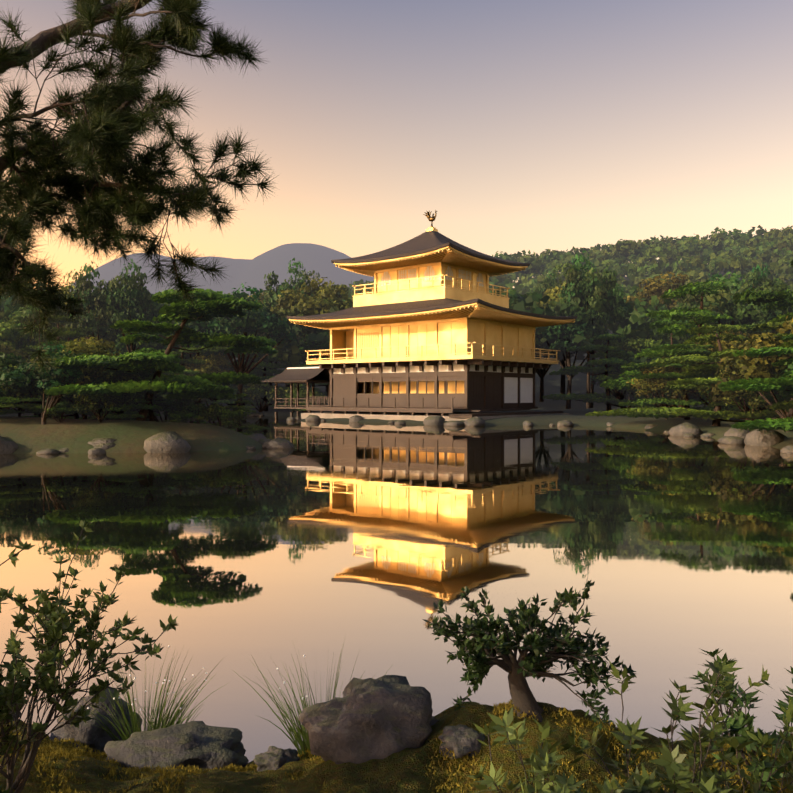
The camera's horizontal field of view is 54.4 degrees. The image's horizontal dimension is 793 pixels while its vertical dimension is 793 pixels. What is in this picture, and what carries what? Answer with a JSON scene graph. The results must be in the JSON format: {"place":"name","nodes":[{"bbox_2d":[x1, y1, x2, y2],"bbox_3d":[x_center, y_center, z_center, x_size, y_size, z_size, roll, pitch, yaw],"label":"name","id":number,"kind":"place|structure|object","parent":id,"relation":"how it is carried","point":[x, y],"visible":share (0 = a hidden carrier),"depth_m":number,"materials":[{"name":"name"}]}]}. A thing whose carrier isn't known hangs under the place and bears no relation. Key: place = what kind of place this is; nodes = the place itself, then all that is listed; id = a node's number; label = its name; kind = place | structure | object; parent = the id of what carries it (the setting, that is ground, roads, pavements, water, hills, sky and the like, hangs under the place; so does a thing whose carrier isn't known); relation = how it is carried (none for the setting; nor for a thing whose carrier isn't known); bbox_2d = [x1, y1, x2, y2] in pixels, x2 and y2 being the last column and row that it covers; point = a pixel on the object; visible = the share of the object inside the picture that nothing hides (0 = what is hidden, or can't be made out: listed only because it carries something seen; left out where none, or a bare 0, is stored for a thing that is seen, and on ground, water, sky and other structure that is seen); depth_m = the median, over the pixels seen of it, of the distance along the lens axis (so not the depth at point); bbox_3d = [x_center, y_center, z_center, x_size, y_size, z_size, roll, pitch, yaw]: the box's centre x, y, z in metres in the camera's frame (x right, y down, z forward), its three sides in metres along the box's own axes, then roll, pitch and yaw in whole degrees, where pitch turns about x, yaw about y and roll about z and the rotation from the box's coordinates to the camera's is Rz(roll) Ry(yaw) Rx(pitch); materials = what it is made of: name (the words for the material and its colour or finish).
{"place":"outdoors","nodes":[
{"label":"outdoors","id":0,"kind":"place"},
{"bbox_2d":[0,0,279,380],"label":"pine bough","id":1,"kind":"object","parent":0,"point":[112,127],"depth_m":4.45,"materials":[{"name":"green plant"}]},
{"bbox_2d":[0,416,792,762],"bbox_3d":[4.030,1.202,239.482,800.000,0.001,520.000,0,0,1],"label":"water","id":2,"kind":"structure","parent":0,"point":[362,546],"depth_m":8.71,"materials":[{"name":"beige liquid"}]},
{"bbox_2d":[0,243,792,453],"bbox_3d":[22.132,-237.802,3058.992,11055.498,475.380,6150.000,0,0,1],"label":"ground","id":3,"kind":"structure","parent":0,"point":[30,435],"depth_m":49.91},
{"bbox_2d":[0,409,25,414],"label":"pine","id":4,"kind":"object","parent":3,"relation":"on","point":[5,411],"visible":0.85,"depth_m":26.57,"materials":[{"name":"green plant"}]},
{"bbox_2d":[0,343,29,362],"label":"broadleaf","id":5,"kind":"object","parent":3,"relation":"on","point":[19,352],"visible":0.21,"depth_m":59.39,"materials":[{"name":"green plant"}]},
{"bbox_2d":[0,320,35,359],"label":"broadleaf","id":6,"kind":"object","parent":3,"relation":"on","point":[22,344],"visible":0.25,"depth_m":66.97,"materials":[{"name":"green plant"}]},
{"bbox_2d":[0,361,42,416],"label":"broadleaf","id":7,"kind":"object","parent":3,"relation":"on","point":[24,391],"visible":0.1,"depth_m":26.38,"materials":[{"name":"green plant"}]},
{"bbox_2d":[0,352,48,409],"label":"pine","id":8,"kind":"object","parent":3,"relation":"on","point":[23,406],"visible":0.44,"depth_m":25.92,"materials":[{"name":"green plant"}]},
{"bbox_2d":[0,305,67,409],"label":"tree","id":9,"kind":"object","parent":3,"relation":"on","point":[8,334],"visible":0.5,"depth_m":66.24,"materials":[{"name":"green plant"}]},
{"bbox_2d":[2,374,71,417],"bbox_3d":[-12.336,0.296,27.326,3.104,2.938,3.021,0,0,7],"label":"broadleaf","id":10,"kind":"object","parent":3,"relation":"on","point":[32,396],"visible":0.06,"depth_m":26.43,"materials":[{"name":"green plant"}]},
{"bbox_2d":[0,299,80,341],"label":"broadleaf","id":11,"kind":"object","parent":3,"relation":"on","point":[2,313],"depth_m":74.99,"materials":[{"name":"green plant"}]},
{"bbox_2d":[0,341,99,424],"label":"pine tree","id":12,"kind":"object","parent":3,"relation":"on","point":[11,376],"visible":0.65,"depth_m":25.11,"materials":[{"name":"green plant"}]},
{"bbox_2d":[4,314,96,362],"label":"pine","id":13,"kind":"object","parent":3,"relation":"on","point":[80,330],"visible":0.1,"depth_m":61.31,"materials":[{"name":"green plant"}]},
{"bbox_2d":[37,340,67,352],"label":"pine","id":14,"kind":"object","parent":3,"relation":"on","point":[42,343],"visible":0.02,"depth_m":60.82,"materials":[{"name":"green plant"}]},
{"bbox_2d":[0,352,106,417],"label":"pine","id":15,"kind":"object","parent":3,"relation":"on","point":[13,399],"visible":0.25,"depth_m":26.06,"materials":[{"name":"green plant"}]},
{"bbox_2d":[36,401,81,421],"bbox_3d":[-11.459,0.738,25.996,1.404,1.239,1.440,0,0,15],"label":"shrub","id":16,"kind":"object","parent":3,"relation":"on","point":[63,405],"visible":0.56,"depth_m":25.88,"materials":[{"name":"green plant"}]},
{"bbox_2d":[24,341,96,418],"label":"pine","id":17,"kind":"object","parent":3,"relation":"on","point":[75,415],"visible":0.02,"depth_m":28.01,"materials":[{"name":"green plant"}]},
{"bbox_2d":[14,281,135,351],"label":"tree","id":18,"kind":"object","parent":3,"relation":"on","point":[64,323],"visible":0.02,"depth_m":70.56,"materials":[{"name":"green plant"}]},
{"bbox_2d":[52,330,98,347],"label":"pine","id":19,"kind":"object","parent":3,"relation":"on","point":[68,333],"visible":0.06,"depth_m":59.58,"materials":[{"name":"green plant"}]},
{"bbox_2d":[21,399,133,419],"bbox_3d":[-11.901,0.016,29.691,4.091,2.900,6.013,0,0,34],"label":"shrub","id":20,"kind":"object","parent":3,"relation":"on","point":[71,417],"visible":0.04,"depth_m":28.62,"materials":[{"name":"green plant"}]},
{"bbox_2d":[29,335,151,418],"bbox_3d":[-11.017,-0.009,27.142,3.795,4.307,3.658,0,0,16],"label":"tree","id":21,"kind":"object","parent":3,"relation":"on","point":[93,348],"visible":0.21,"depth_m":26.52,"materials":[{"name":"green plant"}]},
{"bbox_2d":[59,369,125,418],"bbox_3d":[-10.681,0.231,27.669,2.902,3.294,2.798,0,0,-42],"label":"broadleaf","id":22,"kind":"object","parent":3,"relation":"on","point":[87,382],"visible":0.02,"depth_m":26.89,"materials":[{"name":"green plant"}]},
{"bbox_2d":[63,261,134,340],"bbox_3d":[-25.739,-4.998,66.312,5.818,13.430,5.663,0,0,38],"label":"broadleaf","id":23,"kind":"object","parent":3,"relation":"on","point":[87,286],"visible":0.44,"depth_m":64.84,"materials":[{"name":"green plant"}]},
{"bbox_2d":[70,383,128,422],"bbox_3d":[-10.067,0.560,26.120,1.806,2.102,1.789,0,0,-45],"label":"broadleaf","id":24,"kind":"object","parent":3,"relation":"on","point":[94,399],"visible":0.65,"depth_m":25.70,"materials":[{"name":"green plant"}]},
{"bbox_2d":[72,372,144,419],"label":"pine","id":25,"kind":"object","parent":3,"relation":"on","point":[108,416],"visible":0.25,"depth_m":26.49,"materials":[{"name":"green plant"}]},
{"bbox_2d":[89,402,141,419],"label":"broadleaf","id":26,"kind":"object","parent":3,"relation":"on","point":[124,403],"visible":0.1,"depth_m":27.98,"materials":[{"name":"green plant"}]},
{"bbox_2d":[88,366,158,419],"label":"pine tree","id":27,"kind":"object","parent":3,"relation":"on","point":[128,395],"visible":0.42,"depth_m":26.20,"materials":[{"name":"green plant"}]},
{"bbox_2d":[93,258,163,352],"bbox_3d":[-22.851,-5.069,65.892,5.960,13.757,5.801,0,0,-37],"label":"broadleaf","id":28,"kind":"object","parent":3,"relation":"on","point":[136,295],"visible":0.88,"depth_m":64.68,"materials":[{"name":"green plant"}]},
{"bbox_2d":[0,433,265,453],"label":"rocks","id":29,"kind":"object","parent":3,"relation":"on","point":[7,446],"visible":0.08,"depth_m":24.21,"materials":[{"name":"stone"}]},
{"bbox_2d":[81,347,186,420],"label":"pine","id":30,"kind":"object","parent":3,"relation":"on","point":[127,408],"visible":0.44,"depth_m":27.17,"materials":[{"name":"green plant"}]},
{"bbox_2d":[103,323,194,358],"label":"broadleaf","id":31,"kind":"object","parent":3,"relation":"on","point":[122,345],"visible":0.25,"depth_m":67.33,"materials":[{"name":"green plant"}]},
{"bbox_2d":[123,392,197,422],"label":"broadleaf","id":32,"kind":"object","parent":3,"relation":"on","point":[178,405],"visible":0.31,"depth_m":28.59,"materials":[{"name":"green plant"}]},
{"bbox_2d":[44,288,277,420],"bbox_3d":[-7.775,-1.282,27.069,7.772,5.096,6.998,0,0,-15],"label":"pine","id":33,"kind":"object","parent":3,"relation":"on","point":[210,304],"visible":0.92,"depth_m":26.48,"materials":[{"name":"green plant"}]},
{"bbox_2d":[145,334,230,404],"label":"pine","id":34,"kind":"object","parent":3,"relation":"on","point":[183,361],"visible":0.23,"depth_m":64.14,"materials":[{"name":"green plant"}]},
{"bbox_2d":[176,353,222,404],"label":"broadleaf","id":35,"kind":"object","parent":3,"relation":"on","point":[201,357],"visible":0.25,"depth_m":65.07,"materials":[{"name":"green plant"}]},
{"bbox_2d":[159,323,247,404],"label":"pine tree","id":36,"kind":"object","parent":3,"relation":"on","point":[202,354],"visible":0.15,"depth_m":67.91,"materials":[{"name":"green plant"}]},
{"bbox_2d":[187,352,237,403],"bbox_3d":[-15.484,-0.379,65.654,5.329,6.955,5.137,0,0,0],"label":"broadleaf","id":37,"kind":"object","parent":3,"relation":"on","point":[221,362],"visible":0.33,"depth_m":64.91,"materials":[{"name":"green plant"}]},
{"bbox_2d":[208,384,254,404],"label":"broadleaf","id":38,"kind":"object","parent":3,"relation":"on","point":[235,387],"visible":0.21,"depth_m":65.92,"materials":[{"name":"green plant"}]},
{"bbox_2d":[176,283,297,405],"bbox_3d":[-13.520,-3.339,65.427,10.164,12.987,9.893,0,0,-1],"label":"tree","id":39,"kind":"object","parent":3,"relation":"on","point":[265,320],"visible":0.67,"depth_m":64.48,"materials":[{"name":"green plant"}]},
{"bbox_2d":[196,353,281,403],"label":"pine","id":40,"kind":"object","parent":3,"relation":"on","point":[223,401],"visible":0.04,"depth_m":65.91,"materials":[{"name":"green plant"}]},
{"bbox_2d":[212,393,269,434],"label":"pine","id":41,"kind":"object","parent":3,"relation":"on","point":[239,424],"visible":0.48,"depth_m":27.57,"materials":[{"name":"green plant"}]},
{"bbox_2d":[221,368,268,408],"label":"pine","id":42,"kind":"object","parent":3,"relation":"on","point":[247,405],"visible":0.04,"depth_m":67.20,"materials":[{"name":"green plant"}]},
{"bbox_2d":[248,289,268,375],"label":"broadleaf","id":43,"kind":"object","parent":3,"relation":"on","point":[262,295],"visible":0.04,"depth_m":111.69,"materials":[{"name":"green plant"}]},
{"bbox_2d":[235,375,288,411],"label":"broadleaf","id":44,"kind":"object","parent":3,"relation":"on","point":[260,389],"visible":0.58,"depth_m":66.09,"materials":[{"name":"green plant"}]},
{"bbox_2d":[238,306,305,385],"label":"broadleaf","id":45,"kind":"object","parent":3,"relation":"on","point":[289,349],"depth_m":82.23,"materials":[{"name":"green plant"}]},
{"bbox_2d":[232,353,319,402],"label":"pine","id":46,"kind":"object","parent":3,"relation":"on","point":[255,359],"visible":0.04,"depth_m":70.36,"materials":[{"name":"green plant"}]},
{"bbox_2d":[242,352,318,410],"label":"pine","id":47,"kind":"object","parent":3,"relation":"on","point":[264,372],"visible":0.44,"depth_m":67.61,"materials":[{"name":"green plant"}]},
{"bbox_2d":[261,257,319,386],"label":"broadleaf","id":48,"kind":"object","parent":3,"relation":"on","point":[270,297],"visible":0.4,"depth_m":86.69,"materials":[{"name":"green plant"}]},
{"bbox_2d":[254,344,329,406],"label":"pine","id":49,"kind":"object","parent":3,"relation":"on","point":[325,393],"visible":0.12,"depth_m":68.67,"materials":[{"name":"green plant"}]},
{"bbox_2d":[272,383,311,411],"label":"pine","id":50,"kind":"object","parent":3,"relation":"on","point":[293,410],"visible":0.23,"depth_m":66.42,"materials":[{"name":"green plant"}]},
{"bbox_2d":[261,341,327,404],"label":"pine","id":51,"kind":"object","parent":3,"relation":"on","point":[288,364],"visible":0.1,"depth_m":71.83,"materials":[{"name":"green plant"}]},
{"bbox_2d":[258,276,349,406],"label":"broadleaf","id":52,"kind":"object","parent":3,"relation":"on","point":[309,306],"visible":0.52,"depth_m":73.54,"materials":[{"name":"green plant"}]},
{"bbox_2d":[283,383,324,412],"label":"shrub","id":53,"kind":"object","parent":3,"relation":"on","point":[302,394],"visible":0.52,"depth_m":65.21,"materials":[{"name":"green plant"}]},
{"bbox_2d":[297,328,329,369],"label":"broadleaf","id":54,"kind":"object","parent":3,"relation":"on","point":[304,346],"visible":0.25,"depth_m":71.52,"materials":[{"name":"green plant"}]},
{"bbox_2d":[0,283,791,367],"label":"forest","id":55,"kind":"object","parent":3,"relation":"on","point":[633,319],"visible":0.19,"depth_m":71.17,"materials":[{"name":"green plant"}]},
{"bbox_2d":[0,701,792,792],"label":"moss bank","id":56,"kind":"structure","parent":3,"relation":"on","point":[403,771],"depth_m":2.96,"materials":[{"name":"green plant"}]},
{"bbox_2d":[0,520,177,792],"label":"tall shrub","id":57,"kind":"object","parent":56,"relation":"on","point":[54,621],"visible":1,"depth_m":2.64,"materials":[{"name":"green plant"}]},
{"bbox_2d":[2,675,484,771],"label":"rocks","id":58,"kind":"object","parent":56,"relation":"on","point":[367,719],"visible":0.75,"depth_m":3.25,"materials":[{"name":"grey stone"}]},
{"bbox_2d":[77,638,625,759],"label":"sedges","id":59,"kind":"object","parent":56,"relation":"on","point":[299,733],"visible":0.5,"depth_m":3.88,"materials":[{"name":"green plant"}]},
{"bbox_2d":[0,698,792,792],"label":"moss tufts","id":60,"kind":"object","parent":56,"relation":"on","point":[43,752],"visible":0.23,"depth_m":3.06,"materials":[{"name":"green plant"}]},
{"bbox_2d":[422,577,636,730],"bbox_3d":[0.570,1.049,3.272,0.935,0.665,0.722,0,0,1],"label":"little tree","id":61,"kind":"object","parent":56,"relation":"on","point":[482,648],"visible":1,"depth_m":3.19,"materials":[{"name":"green plant"}]},
{"bbox_2d":[468,706,635,792],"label":"shrub","id":62,"kind":"object","parent":56,"relation":"on","point":[542,770],"visible":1,"depth_m":2.28,"materials":[{"name":"green plant"}]},
{"bbox_2d":[558,659,792,792],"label":"shrub","id":63,"kind":"object","parent":56,"relation":"on","point":[677,775],"visible":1,"depth_m":2.40,"materials":[{"name":"green plant"}]},
{"bbox_2d":[689,648,792,791],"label":"shrub","id":64,"kind":"object","parent":56,"relation":"on","point":[739,722],"visible":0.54,"depth_m":2.85,"materials":[{"name":"green plant"}]},
{"bbox_2d":[1,225,792,304],"bbox_3d":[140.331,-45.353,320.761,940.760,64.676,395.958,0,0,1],"label":"forested hill","id":65,"kind":"structure","parent":3,"relation":"on","point":[694,257],"depth_m":243.41,"materials":[{"name":"green plant"}]},
{"bbox_2d":[15,411,792,454],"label":"shore rocks","id":66,"kind":"object","parent":3,"relation":"on","point":[168,442],"visible":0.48,"depth_m":27.47,"materials":[{"name":"stone"}]},
{"bbox_2d":[262,210,576,420],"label":"golden pavilion","id":67,"kind":"structure","parent":3,"relation":"on","point":[431,326],"depth_m":52.04,"materials":[{"name":"paint"}]},
{"bbox_2d":[501,289,547,345],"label":"broadleaf","id":68,"kind":"object","parent":3,"relation":"on","point":[511,301],"depth_m":74.35,"materials":[{"name":"green plant"}]},
{"bbox_2d":[530,272,559,306],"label":"broadleaf","id":69,"kind":"object","parent":3,"relation":"on","point":[551,282],"visible":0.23,"depth_m":118.18,"materials":[{"name":"green plant"}]},
{"bbox_2d":[536,309,586,401],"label":"broadleaf","id":70,"kind":"object","parent":3,"relation":"on","point":[541,373],"depth_m":81.72,"materials":[{"name":"green plant"}]},
{"bbox_2d":[530,282,607,394],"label":"broadleaf","id":71,"kind":"object","parent":3,"relation":"on","point":[553,292],"visible":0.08,"depth_m":87.85,"materials":[{"name":"green plant"}]},
{"bbox_2d":[535,300,620,408],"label":"broadleaf","id":72,"kind":"object","parent":3,"relation":"on","point":[583,324],"visible":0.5,"depth_m":69.62,"materials":[{"name":"green plant"}]},
{"bbox_2d":[557,262,621,407],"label":"broadleaf","id":73,"kind":"object","parent":3,"relation":"on","point":[602,315],"visible":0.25,"depth_m":71.32,"materials":[{"name":"green plant"}]},
{"bbox_2d":[553,250,626,408],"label":"broadleaf","id":74,"kind":"object","parent":3,"relation":"on","point":[574,286],"visible":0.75,"depth_m":70.79,"materials":[{"name":"green plant"}]},
{"bbox_2d":[543,334,678,410],"bbox_3d":[16.207,-1.648,59.366,10.911,6.452,5.192,0,0,-7],"label":"pine","id":75,"kind":"object","parent":3,"relation":"on","point":[607,400],"visible":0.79,"depth_m":58.67,"materials":[{"name":"green plant"}]},
{"bbox_2d":[590,350,642,408],"bbox_3d":[17.894,-0.522,60.994,5.188,6.811,5.330,0,0,-39],"label":"broadleaf","id":76,"kind":"object","parent":3,"relation":"on","point":[619,395],"visible":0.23,"depth_m":60.75,"materials":[{"name":"green plant"}]},
{"bbox_2d":[602,387,639,409],"bbox_3d":[19.044,0.696,64.738,3.811,4.477,3.848,0,0,19],"label":"shrub","id":77,"kind":"object","parent":3,"relation":"on","point":[625,397],"visible":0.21,"depth_m":64.26,"materials":[{"name":"green plant"}]},
{"bbox_2d":[583,325,668,406],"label":"tree","id":78,"kind":"object","parent":3,"relation":"on","point":[634,344],"visible":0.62,"depth_m":70.88,"materials":[{"name":"green plant"}]},
{"bbox_2d":[610,360,654,398],"bbox_3d":[18.418,0.061,58.262,4.943,5.741,4.818,0,0,-40],"label":"shrub","id":79,"kind":"object","parent":3,"relation":"on","point":[628,391],"visible":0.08,"depth_m":58.34,"materials":[{"name":"green plant"}]},
{"bbox_2d":[631,389,673,407],"bbox_3d":[18.535,0.544,53.569,3.736,4.905,3.838,0,0,-33],"label":"shrub","id":80,"kind":"object","parent":3,"relation":"on","point":[650,394],"visible":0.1,"depth_m":53.56,"materials":[{"name":"green plant"}]},
{"bbox_2d":[623,271,688,324],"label":"broadleaf","id":81,"kind":"object","parent":3,"relation":"on","point":[655,289],"visible":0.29,"depth_m":102.19,"materials":[{"name":"green plant"}]},
{"bbox_2d":[621,319,696,407],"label":"pine","id":82,"kind":"object","parent":3,"relation":"on","point":[662,323],"visible":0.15,"depth_m":53.58,"materials":[{"name":"green plant"}]},
{"bbox_2d":[626,364,698,418],"bbox_3d":[15.010,0.374,43.453,3.997,4.706,4.146,0,0,18],"label":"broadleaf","id":83,"kind":"object","parent":3,"relation":"on","point":[653,383],"visible":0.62,"depth_m":42.95,"materials":[{"name":"green plant"}]},
{"bbox_2d":[600,281,745,417],"bbox_3d":[17.840,-2.561,45.943,9.513,8.441,10.457,0,0,-12],"label":"pine","id":84,"kind":"object","parent":3,"relation":"on","point":[677,315],"visible":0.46,"depth_m":44.76,"materials":[{"name":"green plant"}]},
{"bbox_2d":[585,324,785,425],"bbox_3d":[15.648,-0.761,37.365,11.822,5.474,8.043,0,0,-27],"label":"pine","id":85,"kind":"object","parent":3,"relation":"on","point":[707,368],"visible":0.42,"depth_m":36.79,"materials":[{"name":"green plant"}]},
{"bbox_2d":[606,343,771,419],"bbox_3d":[15.912,-0.590,42.009,7.606,4.715,11.180,0,0,43],"label":"pine","id":86,"kind":"object","parent":3,"relation":"on","point":[685,402],"visible":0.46,"depth_m":41.48,"materials":[{"name":"green plant"}]},
{"bbox_2d":[657,330,753,407],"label":"tree","id":87,"kind":"object","parent":3,"relation":"on","point":[733,345],"visible":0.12,"depth_m":43.38,"materials":[{"name":"green plant"}]},
{"bbox_2d":[681,269,732,326],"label":"broadleaf","id":88,"kind":"object","parent":3,"relation":"on","point":[716,275],"visible":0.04,"depth_m":78.88,"materials":[{"name":"green plant"}]},
{"bbox_2d":[680,324,761,404],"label":"pine","id":89,"kind":"object","parent":3,"relation":"on","point":[746,326],"visible":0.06,"depth_m":56.08,"materials":[{"name":"green plant"}]},
{"bbox_2d":[656,272,792,346],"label":"tree","id":90,"kind":"object","parent":3,"relation":"on","point":[737,312],"visible":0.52,"depth_m":60.72,"materials":[{"name":"green plant"}]},
{"bbox_2d":[729,277,743,297],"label":"broadleaf","id":91,"kind":"object","parent":3,"relation":"on","point":[738,291],"depth_m":87.94,"materials":[{"name":"green plant"}]},
{"bbox_2d":[695,370,784,420],"bbox_3d":[16.023,0.526,34.706,3.907,4.600,4.053,0,0,-13],"label":"shrub","id":92,"kind":"object","parent":3,"relation":"on","point":[754,404],"visible":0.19,"depth_m":34.11,"materials":[{"name":"green plant"}]},
{"bbox_2d":[728,271,753,291],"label":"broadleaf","id":93,"kind":"object","parent":3,"relation":"on","point":[741,278],"visible":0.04,"depth_m":98.91,"materials":[{"name":"green plant"}]},
{"bbox_2d":[690,321,792,419],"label":"pine","id":94,"kind":"object","parent":3,"relation":"on","point":[764,414],"visible":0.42,"depth_m":33.93,"materials":[{"name":"green plant"}]},
{"bbox_2d":[703,373,784,411],"bbox_3d":[17.612,0.724,36.453,5.440,5.558,5.493,0,0,-43],"label":"shrub","id":95,"kind":"object","parent":3,"relation":"on","point":[750,394],"depth_m":35.96,"materials":[{"name":"green plant"}]},
{"bbox_2d":[702,316,792,431],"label":"tree","id":96,"kind":"object","parent":3,"relation":"on","point":[745,367],"visible":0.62,"depth_m":30.16,"materials":[{"name":"green plant"}]},
{"bbox_2d":[716,316,790,344],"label":"broadleaf","id":97,"kind":"object","parent":3,"relation":"on","point":[749,323],"visible":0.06,"depth_m":63.56,"materials":[{"name":"green plant"}]},
{"bbox_2d":[718,334,792,431],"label":"pine","id":98,"kind":"object","parent":3,"relation":"on","point":[767,385],"visible":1,"depth_m":25.78,"materials":[{"name":"green plant"}]},
{"bbox_2d":[733,260,792,401],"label":"pine","id":99,"kind":"object","parent":3,"relation":"on","point":[782,302],"visible":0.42,"depth_m":38.56,"materials":[{"name":"green plant"}]},
{"bbox_2d":[741,262,789,306],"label":"broadleaf","id":100,"kind":"object","parent":3,"relation":"on","point":[756,280],"visible":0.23,"depth_m":77.40,"materials":[{"name":"green plant"}]},
{"bbox_2d":[752,394,790,402],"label":"pine","id":101,"kind":"object","parent":3,"relation":"on","point":[782,398],"visible":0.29,"depth_m":33.43,"materials":[{"name":"green plant"}]},
{"bbox_2d":[771,340,792,410],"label":"pine","id":102,"kind":"object","parent":3,"relation":"on","point":[781,405],"visible":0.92,"depth_m":28.66,"materials":[{"name":"green plant"}]},
{"bbox_2d":[775,362,792,398],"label":"broadleaf","id":103,"kind":"object","parent":3,"relation":"on","point":[786,394],"visible":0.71,"depth_m":26.77,"materials":[{"name":"green plant"}]},
{"bbox_2d":[0,0,792,288],"label":"sky","id":104,"kind":"structure","parent":0,"point":[536,126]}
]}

